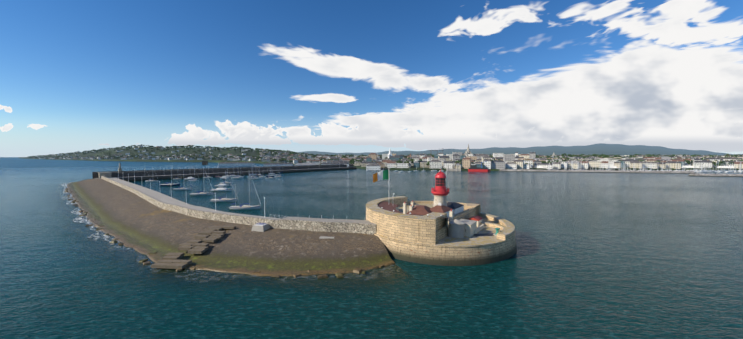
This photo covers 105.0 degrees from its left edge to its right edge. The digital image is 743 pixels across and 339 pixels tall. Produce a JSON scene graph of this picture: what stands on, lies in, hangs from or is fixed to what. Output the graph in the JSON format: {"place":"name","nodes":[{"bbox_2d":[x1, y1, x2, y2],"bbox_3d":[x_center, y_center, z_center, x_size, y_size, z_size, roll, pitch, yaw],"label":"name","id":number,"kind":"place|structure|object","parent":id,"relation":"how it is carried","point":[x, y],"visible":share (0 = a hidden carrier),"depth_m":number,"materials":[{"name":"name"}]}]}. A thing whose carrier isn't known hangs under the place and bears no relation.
{"place":"outdoors","nodes":[
{"label":"outdoors","id":0,"kind":"place"},
{"bbox_2d":[47,182,411,297],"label":"breakwater slope edge","id":1,"kind":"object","parent":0,"point":[129,254],"depth_m":62.79,"materials":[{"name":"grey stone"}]},
{"bbox_2d":[67,178,394,275],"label":"breakwater pier","id":2,"kind":"structure","parent":0,"point":[133,218],"depth_m":77.33,"materials":[{"name":"stone"}]},
{"bbox_2d":[65,188,383,278],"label":"shore rocks","id":3,"kind":"object","parent":2,"relation":"on","point":[355,270],"visible":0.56,"depth_m":68.41,"materials":[{"name":"grey stone"}]},
{"bbox_2d":[97,172,375,234],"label":"stone wall","id":4,"kind":"structure","parent":2,"relation":"on","point":[161,200],"depth_m":91.90,"materials":[{"name":"stone"}]},
{"bbox_2d":[118,163,333,268],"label":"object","id":5,"kind":"object","parent":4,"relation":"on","point":[173,261],"visible":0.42,"depth_m":74.03,"materials":[{"name":"concrete"}]},
{"bbox_2d":[0,157,742,338],"bbox_3d":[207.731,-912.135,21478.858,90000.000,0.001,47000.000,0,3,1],"label":"sea water","id":6,"kind":"structure","parent":0,"point":[598,255],"depth_m":62.80,"materials":[{"name":"teal liquid"}]},
{"bbox_2d":[145,166,157,181],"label":"yacht","id":7,"kind":"object","parent":6,"relation":"on","point":[151,180],"visible":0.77,"depth_m":297.31,"materials":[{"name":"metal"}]},
{"bbox_2d":[159,166,179,185],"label":"yacht","id":8,"kind":"object","parent":6,"relation":"on","point":[168,184],"visible":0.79,"depth_m":252.59,"materials":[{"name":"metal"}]},
{"bbox_2d":[173,170,191,189],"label":"yacht","id":9,"kind":"object","parent":6,"relation":"on","point":[190,188],"visible":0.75,"depth_m":221.62,"materials":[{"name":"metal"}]},
{"bbox_2d":[190,171,213,195],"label":"yacht","id":10,"kind":"object","parent":6,"relation":"on","point":[200,193],"visible":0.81,"depth_m":190.82,"materials":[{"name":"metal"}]},
{"bbox_2d":[211,187,231,190],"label":"motorboat","id":11,"kind":"object","parent":6,"relation":"on","point":[221,189],"visible":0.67,"depth_m":213.20,"materials":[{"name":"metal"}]},
{"bbox_2d":[210,171,237,201],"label":"yacht","id":12,"kind":"object","parent":6,"relation":"on","point":[223,199],"visible":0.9,"depth_m":163.45,"materials":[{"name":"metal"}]},
{"bbox_2d":[92,164,356,180],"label":"pier","id":13,"kind":"structure","parent":6,"relation":"in","point":[163,174],"depth_m":371.95,"materials":[{"name":"stone"}]},
{"bbox_2d":[118,162,339,216],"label":"lamp posts","id":14,"kind":"object","parent":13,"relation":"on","point":[215,193],"visible":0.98,"depth_m":137.20,"materials":[{"name":"grey metal"}]},
{"bbox_2d":[61,184,388,281],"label":"sea foam","id":15,"kind":"object","parent":6,"relation":"on","point":[117,241],"depth_m":96.89,"materials":[{"name":"white liquid"}]},
{"bbox_2d":[220,169,232,183],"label":"yacht","id":16,"kind":"object","parent":6,"relation":"on","point":[225,182],"visible":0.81,"depth_m":274.18,"materials":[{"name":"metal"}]},
{"bbox_2d":[229,177,260,209],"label":"yacht","id":17,"kind":"object","parent":6,"relation":"on","point":[245,207],"visible":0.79,"depth_m":139.75,"materials":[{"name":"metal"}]},
{"bbox_2d":[366,196,516,265],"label":"stone fort","id":18,"kind":"structure","parent":6,"relation":"in","point":[425,239],"depth_m":71.60,"materials":[{"name":"stone"}]},
{"bbox_2d":[373,170,394,193],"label":"flag","id":19,"kind":"object","parent":18,"relation":"on","point":[381,175],"visible":0.94,"depth_m":93.67,"materials":[{"name":"multicoloured fabric"}]},
{"bbox_2d":[378,200,499,237],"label":"fort buildings","id":20,"kind":"structure","parent":18,"relation":"on","point":[461,228],"depth_m":78.39,"materials":[{"name":"white paint"}]},
{"bbox_2d":[431,169,448,206],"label":"lighthouse","id":21,"kind":"object","parent":18,"relation":"on","point":[440,191],"visible":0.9,"depth_m":83.10,"materials":[{"name":"stone"}]},
{"bbox_2d":[381,161,742,176],"bbox_3d":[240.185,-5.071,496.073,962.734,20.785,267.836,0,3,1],"label":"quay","id":22,"kind":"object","parent":6,"relation":"on","point":[473,168],"visible":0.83,"depth_m":487.17,"materials":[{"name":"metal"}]},
{"bbox_2d":[381,161,742,171],"bbox_3d":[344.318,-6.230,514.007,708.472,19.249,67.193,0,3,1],"label":"buildings","id":23,"kind":"structure","parent":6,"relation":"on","point":[696,170],"depth_m":515.64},
{"bbox_2d":[0,0,742,156],"label":"sky","id":24,"kind":"structure","parent":0,"point":[334,76],"materials":[{"name":"blue"}]},
{"bbox_2d":[19,147,742,170],"bbox_3d":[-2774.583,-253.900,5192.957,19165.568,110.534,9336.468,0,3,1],"label":"coast terrain","id":25,"kind":"structure","parent":0,"point":[186,152],"depth_m":1630.29,"materials":[{"name":"green plant"}]},
{"bbox_2d":[27,144,742,165],"bbox_3d":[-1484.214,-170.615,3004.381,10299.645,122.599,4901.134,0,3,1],"label":"distant coastline","id":26,"kind":"structure","parent":25,"relation":"on","point":[351,161],"depth_m":1345.38,"materials":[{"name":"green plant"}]},
{"bbox_2d":[32,144,742,169],"bbox_3d":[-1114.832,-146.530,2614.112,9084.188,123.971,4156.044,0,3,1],"label":"town buildings","id":27,"kind":"structure","parent":25,"relation":"on","point":[467,157],"depth_m":633.39,"materials":[{"name":"white paint"}]},
{"bbox_2d":[298,143,742,155],"bbox_3d":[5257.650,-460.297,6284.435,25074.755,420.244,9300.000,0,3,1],"label":"mountain terrain","id":28,"kind":"structure","parent":0,"point":[609,149],"depth_m":4173.99,"materials":[{"name":"green plant"}]}
]}

